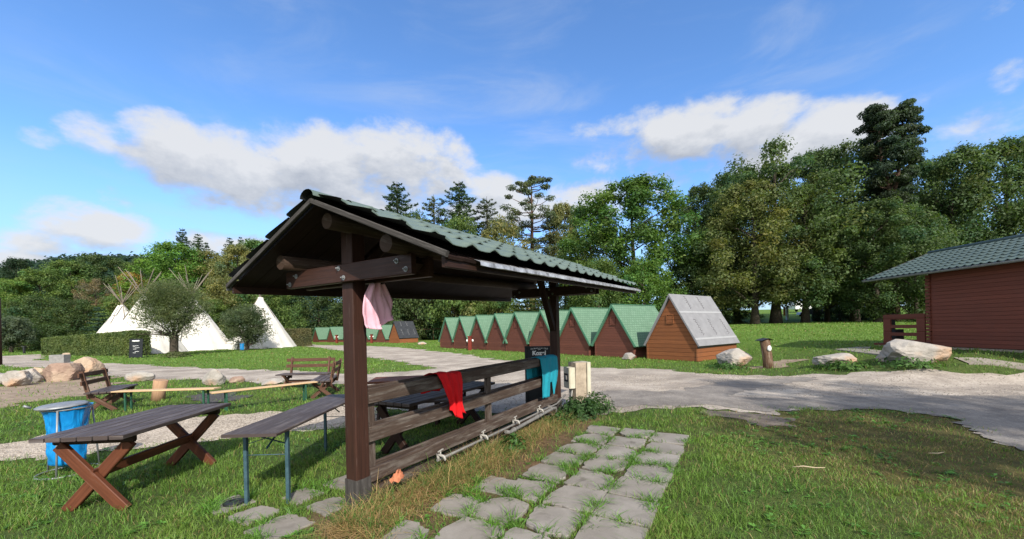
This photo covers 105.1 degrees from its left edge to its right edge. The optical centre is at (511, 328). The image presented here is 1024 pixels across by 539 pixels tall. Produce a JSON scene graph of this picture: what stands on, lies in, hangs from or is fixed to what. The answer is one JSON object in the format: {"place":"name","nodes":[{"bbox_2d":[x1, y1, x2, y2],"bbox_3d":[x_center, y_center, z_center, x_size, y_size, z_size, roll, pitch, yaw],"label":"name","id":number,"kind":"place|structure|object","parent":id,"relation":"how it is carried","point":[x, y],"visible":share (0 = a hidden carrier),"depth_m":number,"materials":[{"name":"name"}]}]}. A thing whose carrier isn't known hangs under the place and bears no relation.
{"place":"outdoors","nodes":[
{"label":"outdoors","id":0,"kind":"place"},
{"bbox_2d":[7,258,328,320],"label":"hills","id":1,"kind":"structure","parent":0,"point":[113,276],"depth_m":281.91,"materials":[{"name":"plant"}]},
{"bbox_2d":[0,251,413,328],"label":"wood","id":2,"kind":"object","parent":1,"relation":"on","point":[70,257],"visible":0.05,"depth_m":294.31,"materials":[{"name":"green plant"}]},
{"bbox_2d":[0,405,380,460],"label":"gravel path","id":3,"kind":"structure","parent":0,"point":[158,436],"depth_m":6.66,"materials":[{"name":"gravel"}]},
{"bbox_2d":[186,392,252,402],"bbox_3d":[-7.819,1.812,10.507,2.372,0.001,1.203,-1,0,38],"label":"fire pit","id":4,"kind":"object","parent":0,"point":[212,397],"visible":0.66,"depth_m":10.42,"materials":[{"name":"grey stone"}]},
{"bbox_2d":[210,475,515,538],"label":"paving path","id":5,"kind":"structure","parent":0,"point":[288,524],"depth_m":3.61,"materials":[{"name":"stone"}]},
{"bbox_2d":[0,307,1023,538],"bbox_3d":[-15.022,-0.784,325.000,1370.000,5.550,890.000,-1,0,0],"label":"ground","id":6,"kind":"structure","parent":0,"point":[795,318],"depth_m":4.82,"materials":[{"name":"plant"}]},
{"bbox_2d":[0,370,32,386],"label":"boulder","id":7,"kind":"object","parent":6,"relation":"on","point":[14,378],"visible":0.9,"depth_m":13.90,"materials":[{"name":"stone"}]},
{"bbox_2d":[1,315,39,351],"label":"round shrub","id":8,"kind":"object","parent":6,"relation":"on","point":[15,329],"visible":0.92,"depth_m":52.96,"materials":[{"name":"green plant"}]},
{"bbox_2d":[0,256,41,341],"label":"broadleaf tree","id":9,"kind":"object","parent":6,"relation":"on","point":[9,270],"visible":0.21,"depth_m":95.13,"materials":[{"name":"green plant"}]},
{"bbox_2d":[0,277,65,331],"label":"broadleaf tree","id":10,"kind":"object","parent":6,"relation":"on","point":[5,285],"visible":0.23,"depth_m":69.57,"materials":[{"name":"green plant"}]},
{"bbox_2d":[0,267,78,334],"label":"broadleaf tree","id":11,"kind":"object","parent":6,"relation":"on","point":[29,275],"visible":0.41,"depth_m":72.91,"materials":[{"name":"green plant"}]},
{"bbox_2d":[1,293,90,350],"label":"broadleaf tree","id":12,"kind":"object","parent":6,"relation":"on","point":[34,300],"visible":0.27,"depth_m":60.21,"materials":[{"name":"green plant"}]},
{"bbox_2d":[23,400,100,480],"bbox_3d":[-5.492,1.325,4.850,0.563,0.892,0.562,-1,0,-23],"label":"rubbish bag stand","id":13,"kind":"object","parent":6,"relation":"on","point":[61,416],"visible":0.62,"depth_m":4.72,"materials":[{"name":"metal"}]},
{"bbox_2d":[0,376,124,407],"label":"dirt patch","id":14,"kind":"object","parent":6,"relation":"on","point":[72,389],"visible":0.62,"depth_m":12.61,"materials":[{"name":"soil"}]},
{"bbox_2d":[42,363,84,381],"bbox_3d":[-17.879,1.758,15.641,1.146,0.857,0.948,-1,0,0],"label":"boulder","id":15,"kind":"object","parent":6,"relation":"on","point":[55,372],"visible":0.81,"depth_m":15.34,"materials":[{"name":"stone"}]},
{"bbox_2d":[25,258,110,335],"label":"broadleaf tree","id":16,"kind":"object","parent":6,"relation":"on","point":[59,268],"visible":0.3,"depth_m":78.64,"materials":[{"name":"green plant"}]},
{"bbox_2d":[27,298,109,350],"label":"broadleaf tree","id":17,"kind":"object","parent":6,"relation":"on","point":[75,314],"visible":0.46,"depth_m":58.35,"materials":[{"name":"green plant"}]},
{"bbox_2d":[62,278,111,326],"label":"broadleaf tree","id":18,"kind":"object","parent":6,"relation":"on","point":[96,289],"visible":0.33,"depth_m":65.44,"materials":[{"name":"green plant"}]},
{"bbox_2d":[73,357,104,371],"bbox_3d":[-19.025,1.733,17.526,1.003,1.004,0.802,-1,0,0],"label":"boulder","id":19,"kind":"object","parent":6,"relation":"on","point":[89,364],"visible":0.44,"depth_m":17.35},
{"bbox_2d":[52,253,132,321],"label":"broadleaf tree","id":20,"kind":"object","parent":6,"relation":"on","point":[101,262],"visible":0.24,"depth_m":82.86,"materials":[{"name":"green plant"}]},
{"bbox_2d":[40,330,152,355],"bbox_3d":[-41.372,1.489,38.639,18.784,2.549,1.762,-1,0,24],"label":"clipped hedge","id":21,"kind":"object","parent":6,"relation":"on","point":[107,343],"visible":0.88,"depth_m":36.86,"materials":[{"name":"green plant"}]},
{"bbox_2d":[77,367,137,410],"bbox_3d":[-9.564,1.420,9.327,0.635,0.960,1.500,-1,0,-28],"label":"backrest bench","id":22,"kind":"object","parent":6,"relation":"on","point":[110,397],"visible":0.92,"depth_m":8.96,"materials":[{"name":"brown wood"}]},
{"bbox_2d":[81,294,135,333],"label":"broadleaf tree","id":23,"kind":"object","parent":6,"relation":"on","point":[107,304],"visible":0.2,"depth_m":60.42,"materials":[{"name":"green plant"}]},
{"bbox_2d":[97,275,140,332],"bbox_3d":[-46.620,-1.743,46.926,7.280,8.900,7.110,-1,0,0],"label":"tipi","id":24,"kind":"object","parent":6,"relation":"on","point":[114,320],"visible":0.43,"depth_m":46.09,"materials":[{"name":"fabric"}]},
{"bbox_2d":[28,403,230,510],"bbox_3d":[-4.060,1.385,4.400,0.788,0.785,1.620,-1,0,-5],"label":"crossed leg table","id":25,"kind":"object","parent":6,"relation":"on","point":[124,431],"visible":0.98,"depth_m":3.86,"materials":[{"name":"brown wood"}]},
{"bbox_2d":[101,267,188,355],"bbox_3d":[-37.518,-1.900,39.992,7.208,8.800,6.872,-1,0,0],"label":"tipi","id":26,"kind":"object","parent":6,"relation":"on","point":[159,344],"visible":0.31,"depth_m":38.78,"materials":[{"name":"fabric"}]},
{"bbox_2d":[151,379,167,401],"bbox_3d":[-9.075,1.582,10.104,0.372,0.583,0.300,-1,0,-6],"label":"chopping block","id":27,"kind":"object","parent":6,"relation":"on","point":[157,396],"depth_m":10.00,"materials":[{"name":"beige wood"}]},
{"bbox_2d":[108,241,223,314],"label":"broadleaf tree","id":28,"kind":"object","parent":6,"relation":"on","point":[164,255],"visible":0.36,"depth_m":69.82,"materials":[{"name":"green plant"}]},
{"bbox_2d":[111,387,220,411],"bbox_3d":[-7.831,1.598,8.915,2.200,0.460,0.250,-1,0,-3],"label":"folding bench","id":29,"kind":"object","parent":6,"relation":"on","point":[203,389],"visible":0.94,"depth_m":8.87,"materials":[{"name":"brown wood"}]},
{"bbox_2d":[124,277,215,352],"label":"pollard willow","id":30,"kind":"object","parent":6,"relation":"on","point":[155,300],"visible":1,"depth_m":32.95,"materials":[{"name":"green plant"}]},
{"bbox_2d":[169,267,227,350],"bbox_3d":[-37.877,-2.376,46.469,8.373,9.768,8.092,-1,0,0],"label":"tipi","id":31,"kind":"object","parent":6,"relation":"on","point":[209,337],"visible":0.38,"depth_m":45.13,"materials":[{"name":"fabric"}]},
{"bbox_2d":[181,249,231,327],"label":"broadleaf tree","id":32,"kind":"object","parent":6,"relation":"on","point":[208,253],"visible":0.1,"depth_m":74.03,"materials":[{"name":"green plant"}]},
{"bbox_2d":[202,369,225,384],"bbox_3d":[-10.040,1.653,13.224,0.672,0.649,0.509,-1,0,-31],"label":"boulder","id":33,"kind":"object","parent":6,"relation":"on","point":[213,376],"visible":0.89,"depth_m":13.06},
{"bbox_2d":[198,275,255,335],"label":"broadleaf tree","id":34,"kind":"object","parent":6,"relation":"on","point":[214,285],"visible":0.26,"depth_m":64.33,"materials":[{"name":"green plant"}]},
{"bbox_2d":[204,243,256,321],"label":"broadleaf tree","id":35,"kind":"object","parent":6,"relation":"on","point":[232,251],"visible":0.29,"depth_m":71.69,"materials":[{"name":"green plant"}]},
{"bbox_2d":[219,303,275,349],"bbox_3d":[-28.643,-0.189,42.297,5.123,5.229,5.066,-1,0,0],"label":"round shrub","id":36,"kind":"object","parent":6,"relation":"on","point":[242,318],"visible":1,"depth_m":41.70,"materials":[{"name":"green plant"}]},
{"bbox_2d":[226,295,296,348],"bbox_3d":[-31.344,-1.499,48.994,7.901,7.719,7.538,-1,0,0],"label":"tipi","id":37,"kind":"object","parent":6,"relation":"on","point":[281,338],"visible":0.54,"depth_m":48.06,"materials":[{"name":"fabric"}]},
{"bbox_2d":[219,293,308,333],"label":"broadleaf tree","id":38,"kind":"object","parent":6,"relation":"on","point":[271,302],"visible":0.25,"depth_m":65.76,"materials":[{"name":"green plant"}]},
{"bbox_2d":[210,381,317,410],"bbox_3d":[-5.616,1.548,9.025,0.250,0.460,2.100,-1,0,44],"label":"folding bench","id":39,"kind":"object","parent":6,"relation":"on","point":[304,388],"visible":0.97,"depth_m":8.91,"materials":[{"name":"brown wood"}]},
{"bbox_2d":[221,394,344,503],"bbox_3d":[-2.400,1.330,4.660,0.500,0.750,2.200,-1,0,-1],"label":"folding table","id":40,"kind":"object","parent":6,"relation":"on","point":[284,422],"visible":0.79,"depth_m":3.87,"materials":[{"name":"wood"}]},
{"bbox_2d":[284,328,312,346],"bbox_3d":[-28.789,1.147,51.442,4.500,2.687,2.419,-1,0,-41],"label":"clipped hedge","id":41,"kind":"object","parent":6,"relation":"on","point":[301,336],"visible":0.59,"depth_m":51.22,"materials":[{"name":"green plant"}]},
{"bbox_2d":[275,356,334,389],"bbox_3d":[-6.221,1.344,11.899,1.550,0.960,0.635,-1,0,0],"label":"backrest bench","id":42,"kind":"object","parent":6,"relation":"on","point":[329,359],"visible":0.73,"depth_m":12.10,"materials":[{"name":"brown wood"}]},
{"bbox_2d":[280,296,342,335],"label":"broadleaf tree","id":43,"kind":"object","parent":6,"relation":"on","point":[319,303],"visible":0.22,"depth_m":88.73,"materials":[{"name":"green plant"}]},
{"bbox_2d":[310,358,341,397],"bbox_3d":[-4.974,1.315,10.564,0.635,0.960,1.500,-1,0,-16],"label":"backrest bench","id":44,"kind":"object","parent":6,"relation":"on","point":[328,380],"visible":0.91,"depth_m":10.08,"materials":[{"name":"brown wood"}]},
{"bbox_2d":[323,297,387,326],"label":"broadleaf tree","id":45,"kind":"object","parent":6,"relation":"on","point":[332,315],"visible":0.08,"depth_m":87.14,"materials":[{"name":"green plant"}]},
{"bbox_2d":[388,321,418,342],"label":"sleeping hut","id":46,"kind":"object","parent":6,"relation":"on","point":[403,331],"visible":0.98,"depth_m":56.38,"materials":[{"name":"wood"}]},
{"bbox_2d":[382,181,437,337],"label":"spruce tree","id":47,"kind":"object","parent":6,"relation":"on","point":[397,203],"visible":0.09,"depth_m":79.29,"materials":[{"name":"green plant"}]},
{"bbox_2d":[384,209,458,340],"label":"broadleaf tree","id":48,"kind":"object","parent":6,"relation":"on","point":[416,304],"visible":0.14,"depth_m":69.67,"materials":[{"name":"green plant"}]},
{"bbox_2d":[225,189,640,510],"bbox_3d":[-0.230,0.173,5.659,2.900,3.065,5.670,-1,0,30],"label":"picnic shelter","id":49,"kind":"object","parent":6,"relation":"on","point":[317,243],"visible":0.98,"depth_m":3.85,"materials":[{"name":"brown wood"}]},
{"bbox_2d":[363,283,393,329],"bbox_3d":[-1.234,-0.212,3.631,0.125,0.436,0.352,-1,0,30],"label":"pink cloth","id":50,"kind":"object","parent":49,"relation":"hanging from","point":[377,306],"visible":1,"depth_m":3.62,"materials":[{"name":"fabric"}]},
{"bbox_2d":[421,371,465,418],"bbox_3d":[-0.814,0.804,4.737,0.301,0.603,0.509,-1,0,30],"label":"red shirt","id":51,"kind":"object","parent":49,"relation":"hanging from","point":[452,382],"visible":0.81,"depth_m":4.74,"materials":[{"name":"fabric"}]},
{"bbox_2d":[526,354,557,397],"bbox_3d":[0.581,0.851,7.141,0.267,0.742,0.908,-1,0,30],"label":"teal cloth","id":52,"kind":"object","parent":49,"relation":"hanging from","point":[547,370],"visible":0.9,"depth_m":7.07,"materials":[{"name":"fabric"}]},
{"bbox_2d":[409,194,458,337],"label":"spruce tree","id":53,"kind":"object","parent":6,"relation":"on","point":[433,202],"visible":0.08,"depth_m":76.83,"materials":[{"name":"green plant"}]},
{"bbox_2d":[374,381,494,453],"bbox_3d":[-1.119,1.318,5.964,0.788,0.785,2.100,-1,0,28],"label":"crossed leg table","id":54,"kind":"object","parent":6,"relation":"on","point":[411,402],"visible":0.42,"depth_m":5.27,"materials":[{"name":"brown wood"}]},
{"bbox_2d":[295,409,593,538],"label":"dry grass","id":55,"kind":"structure","parent":6,"relation":"on","point":[375,510],"depth_m":3.96,"materials":[{"name":"plant"}]},
{"bbox_2d":[438,317,458,347],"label":"sleeping hut","id":56,"kind":"object","parent":6,"relation":"on","point":[445,340],"visible":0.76,"depth_m":36.68,"materials":[{"name":"green"}]},
{"bbox_2d":[421,181,481,339],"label":"spruce tree","id":57,"kind":"object","parent":6,"relation":"on","point":[462,203],"visible":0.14,"depth_m":76.74,"materials":[{"name":"green plant"}]},
{"bbox_2d":[424,211,485,337],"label":"broadleaf tree","id":58,"kind":"object","parent":6,"relation":"on","point":[456,224],"visible":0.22,"depth_m":67.24,"materials":[{"name":"green plant"}]},
{"bbox_2d":[452,316,474,348],"bbox_3d":[-2.997,0.430,35.628,4.000,3.177,3.020,-1,0,-37],"label":"sleeping hut","id":59,"kind":"object","parent":6,"relation":"on","point":[463,329],"visible":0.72,"depth_m":34.53,"materials":[{"name":"green"}]},
{"bbox_2d":[467,315,492,349],"bbox_3d":[-1.336,0.392,33.412,4.000,3.177,3.020,-1,0,-37],"label":"sleeping hut","id":60,"kind":"object","parent":6,"relation":"on","point":[480,328],"visible":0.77,"depth_m":32.23,"materials":[{"name":"green"}]},
{"bbox_2d":[462,196,504,309],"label":"spruce tree","id":61,"kind":"object","parent":6,"relation":"on","point":[487,210],"visible":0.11,"depth_m":75.30,"materials":[{"name":"green plant"}]},
{"bbox_2d":[472,298,520,314],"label":"broadleaf tree","id":62,"kind":"object","parent":6,"relation":"on","point":[507,305],"visible":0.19,"depth_m":60.07,"materials":[{"name":"green plant"}]},
{"bbox_2d":[484,313,512,350],"bbox_3d":[0.284,0.355,31.252,4.000,3.177,3.020,-1,0,-37],"label":"sleeping hut","id":63,"kind":"object","parent":6,"relation":"on","point":[497,330],"visible":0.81,"depth_m":30.14,"materials":[{"name":"green"}]},
{"bbox_2d":[457,212,546,315],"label":"broadleaf tree","id":64,"kind":"object","parent":6,"relation":"on","point":[496,228],"visible":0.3,"depth_m":64.31,"materials":[{"name":"green plant"}]},
{"bbox_2d":[503,312,538,351],"bbox_3d":[1.784,0.321,29.252,4.000,3.177,3.020,-1,0,-37],"label":"sleeping hut","id":65,"kind":"object","parent":6,"relation":"on","point":[520,327],"visible":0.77,"depth_m":28.15,"materials":[{"name":"green"}]},
{"bbox_2d":[500,175,567,309],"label":"pine tree","id":66,"kind":"object","parent":6,"relation":"on","point":[526,184],"visible":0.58,"depth_m":68.36,"materials":[{"name":"green plant"}]},
{"bbox_2d":[526,310,568,345],"bbox_3d":[3.469,0.283,27.004,4.000,3.177,3.020,-1,0,-37],"label":"sleeping hut","id":67,"kind":"object","parent":6,"relation":"on","point":[539,335],"visible":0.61,"depth_m":26.06,"materials":[{"name":"green"}]},
{"bbox_2d":[542,200,581,309],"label":"broadleaf tree","id":68,"kind":"object","parent":6,"relation":"on","point":[561,215],"visible":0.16,"depth_m":70.64,"materials":[{"name":"green plant"}]},
{"bbox_2d":[564,361,590,403],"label":"electric pillar","id":69,"kind":"structure","parent":6,"relation":"on","point":[577,378],"depth_m":7.81,"materials":[{"name":"concrete"}]},
{"bbox_2d":[557,395,602,421],"bbox_3d":[1.238,1.443,7.260,0.867,0.416,0.899,-1,0,0],"label":"leafy plant","id":70,"kind":"object","parent":6,"relation":"on","point":[580,408],"visible":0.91,"depth_m":7.09,"materials":[{"name":"green plant"}]},
{"bbox_2d":[560,307,607,355],"bbox_3d":[5.149,0.245,24.764,4.000,3.177,3.020,-1,0,-37],"label":"sleeping hut","id":71,"kind":"object","parent":6,"relation":"on","point":[579,328],"visible":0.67,"depth_m":23.64,"materials":[{"name":"green"}]},
{"bbox_2d":[548,201,631,309],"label":"broadleaf tree","id":72,"kind":"object","parent":6,"relation":"on","point":[579,211],"visible":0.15,"depth_m":56.26,"materials":[{"name":"green plant"}]},
{"bbox_2d":[566,254,626,309],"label":"broadleaf tree","id":73,"kind":"object","parent":6,"relation":"on","point":[613,296],"visible":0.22,"depth_m":48.64,"materials":[{"name":"green plant"}]},
{"bbox_2d":[578,391,616,413],"bbox_3d":[1.614,1.423,7.623,0.875,0.432,0.798,-1,0,0],"label":"leafy plant","id":74,"kind":"object","parent":6,"relation":"on","point":[606,407],"visible":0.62,"depth_m":7.50,"materials":[{"name":"green plant"}]},
{"bbox_2d":[591,304,658,357],"bbox_3d":[6.966,0.203,22.340,4.000,3.177,3.020,-1,0,-37],"label":"sleeping hut","id":75,"kind":"object","parent":6,"relation":"on","point":[623,329],"visible":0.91,"depth_m":21.27,"materials":[{"name":"green"}]},
{"bbox_2d":[556,173,719,309],"bbox_3d":[16.888,-9.831,54.952,22.990,22.700,16.585,-1,0,16],"label":"broadleaf tree","id":76,"kind":"object","parent":6,"relation":"on","point":[639,193],"visible":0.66,"depth_m":51.04,"materials":[{"name":"green plant"}]},
{"bbox_2d":[600,253,689,311],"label":"broadleaf tree","id":77,"kind":"object","parent":6,"relation":"on","point":[646,293],"visible":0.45,"depth_m":46.44,"materials":[{"name":"green plant"}]},
{"bbox_2d":[644,294,739,361],"bbox_3d":[9.003,0.027,19.670,4.000,3.438,2.861,-1,0,-37],"label":"sleeping hut","id":78,"kind":"object","parent":6,"relation":"on","point":[694,328],"visible":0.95,"depth_m":18.64,"materials":[{"name":"brown wood"}]},
{"bbox_2d":[657,253,745,323],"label":"broadleaf tree","id":79,"kind":"object","parent":6,"relation":"on","point":[679,271],"visible":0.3,"depth_m":50.05,"materials":[{"name":"green plant"}]},
{"bbox_2d":[654,181,758,308],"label":"broadleaf tree","id":80,"kind":"object","parent":6,"relation":"on","point":[701,193],"visible":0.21,"depth_m":58.50,"materials":[{"name":"green plant"}]},
{"bbox_2d":[716,348,752,366],"bbox_3d":[8.506,1.155,14.944,1.206,0.869,1.021,-1,0,0],"label":"boulder","id":81,"kind":"object","parent":6,"relation":"on","point":[734,355],"visible":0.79,"depth_m":14.65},
{"bbox_2d":[700,166,770,321],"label":"broadleaf tree","id":82,"kind":"object","parent":6,"relation":"on","point":[721,180],"visible":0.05,"depth_m":64.16,"materials":[{"name":"green plant"}]},
{"bbox_2d":[700,409,796,426],"bbox_3d":[4.008,1.552,6.838,1.568,0.001,1.122,-1,0,32],"label":"dirt patch","id":83,"kind":"object","parent":6,"relation":"on","point":[764,420],"visible":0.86,"depth_m":6.81,"materials":[{"name":"soil"}]},
{"bbox_2d":[690,177,820,323],"bbox_3d":[29.237,-9.258,48.491,15.544,17.807,14.982,-1,0,0],"label":"broadleaf tree","id":84,"kind":"object","parent":6,"relation":"on","point":[764,251],"visible":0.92,"depth_m":45.75,"materials":[{"name":"green plant"}]},
{"bbox_2d":[755,338,773,368],"bbox_3d":[9.285,0.939,14.350,0.525,1.210,0.410,-1,0,0],"label":"log post","id":85,"kind":"object","parent":6,"relation":"on","point":[766,351],"visible":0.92,"depth_m":14.23,"materials":[{"name":"wood"}]},
{"bbox_2d":[695,133,881,323],"bbox_3d":[32.794,-12.207,50.024,14.711,23.656,21.073,-1,0,-45],"label":"broadleaf tree","id":86,"kind":"object","parent":6,"relation":"on","point":[774,149],"visible":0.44,"depth_m":46.08,"materials":[{"name":"green plant"}]},
{"bbox_2d":[756,183,872,322],"bbox_3d":[36.371,-9.200,48.913,11.439,17.340,15.857,-1,0,27],"label":"broadleaf tree","id":87,"kind":"object","parent":6,"relation":"on","point":[806,302],"visible":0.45,"depth_m":45.12,"materials":[{"name":"green plant"}]},
{"bbox_2d":[771,144,871,320],"bbox_3d":[50.499,-15.603,65.978,18.688,29.150,13.482,-1,0,26],"label":"broadleaf tree","id":88,"kind":"object","parent":6,"relation":"on","point":[819,153],"visible":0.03,"depth_m":64.69,"materials":[{"name":"green plant"}]},
{"bbox_2d":[812,353,857,366],"bbox_3d":[10.654,1.040,12.914,1.272,0.508,0.991,-1,0,0],"label":"boulder","id":89,"kind":"object","parent":6,"relation":"on","point":[825,359],"visible":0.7,"depth_m":12.64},
{"bbox_2d":[810,301,871,321],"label":"broadleaf tree","id":90,"kind":"object","parent":6,"relation":"on","point":[834,314],"visible":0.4,"depth_m":61.64,"materials":[{"name":"green plant"}]},
{"bbox_2d":[815,358,873,370],"bbox_3d":[10.435,1.113,12.329,1.461,0.379,1.426,-1,0,0],"label":"leafy plant","id":91,"kind":"object","parent":6,"relation":"on","point":[843,365],"visible":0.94,"depth_m":12.10,"materials":[{"name":"green plant"}]},
{"bbox_2d":[785,138,930,321],"bbox_3d":[45.916,-13.066,53.568,16.503,24.805,15.907,-1,0,20],"label":"broadleaf tree","id":92,"kind":"object","parent":6,"relation":"on","point":[835,157],"visible":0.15,"depth_m":51.82,"materials":[{"name":"green plant"}]},
{"bbox_2d":[815,193,949,321],"bbox_3d":[40.739,-7.566,44.035,8.988,13.948,12.459,-1,0,-21],"label":"broadleaf tree","id":93,"kind":"object","parent":6,"relation":"on","point":[880,261],"visible":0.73,"depth_m":42.38,"materials":[{"name":"green plant"}]},
{"bbox_2d":[851,98,932,320],"bbox_3d":[44.932,-13.594,46.108,7.490,25.941,6.522,-1,0,0],"label":"pine tree","id":94,"kind":"object","parent":6,"relation":"on","point":[898,148],"visible":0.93,"depth_m":45.02,"materials":[{"name":"green plant"}]},
{"bbox_2d":[849,200,964,321],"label":"broadleaf tree","id":95,"kind":"object","parent":6,"relation":"on","point":[932,221],"visible":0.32,"depth_m":41.76,"materials":[{"name":"green plant"}]},
{"bbox_2d":[874,356,946,369],"bbox_3d":[11.392,0.951,11.281,1.572,0.347,1.552,-1,0,0],"label":"leafy plant","id":96,"kind":"object","parent":6,"relation":"on","point":[918,363],"visible":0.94,"depth_m":11.02,"materials":[{"name":"green plant"}]},
{"bbox_2d":[875,339,951,364],"bbox_3d":[12.028,0.705,11.726,1.533,0.832,1.340,-1,0,20],"label":"boulder","id":97,"kind":"object","parent":6,"relation":"on","point":[898,349],"visible":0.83,"depth_m":11.27,"materials":[{"name":"stone"}]},
{"bbox_2d":[862,234,1023,352],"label":"log cabin","id":98,"kind":"object","parent":6,"relation":"on","point":[974,297],"visible":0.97,"depth_m":13.14,"materials":[{"name":"wood"}]},
{"bbox_2d":[886,140,1023,300],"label":"broadleaf tree","id":99,"kind":"object","parent":6,"relation":"on","point":[965,155],"visible":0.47,"depth_m":47.58,"materials":[{"name":"green plant"}]},
{"bbox_2d":[940,134,1023,244],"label":"broadleaf tree","id":100,"kind":"object","parent":6,"relation":"on","point":[1011,152],"visible":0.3,"depth_m":47.67,"materials":[{"name":"green plant"}]},
{"bbox_2d":[0,0,1023,313],"label":"sky","id":101,"kind":"structure","parent":0,"point":[125,125],"materials":[{"name":"blue"}]},
{"bbox_2d":[2,344,1023,445],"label":"road","id":102,"kind":"structure","parent":0,"point":[445,361],"depth_m":11.12,"materials":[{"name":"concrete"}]},
{"bbox_2d":[0,369,1023,458],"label":"loose stones","id":103,"kind":"object","parent":102,"relation":"on","point":[222,423],"visible":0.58,"depth_m":9.06,"materials":[{"name":"gravel"}]},
{"bbox_2d":[525,346,550,402],"bbox_3d":[0.611,1.003,8.556,0.620,1.276,0.574,-1,0,6],"label":"sign board","id":104,"kind":"object","parent":102,"relation":"on","point":[531,352],"visible":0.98,"depth_m":8.36,"materials":[{"name":"black wood"}]},
{"bbox_2d":[596,377,1023,450],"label":"road patch","id":105,"kind":"object","parent":102,"relation":"on","point":[954,406],"visible":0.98,"depth_m":7.88,"materials":[{"name":"asphalt"}]},
{"bbox_2d":[433,425,688,538],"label":"paving path","id":106,"kind":"structure","parent":0,"point":[468,529],"depth_m":3.78,"materials":[{"name":"stone"}]},
{"bbox_2d":[954,357,1023,369],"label":"concrete path","id":107,"kind":"structure","parent":0,"point":[1020,366],"depth_m":10.90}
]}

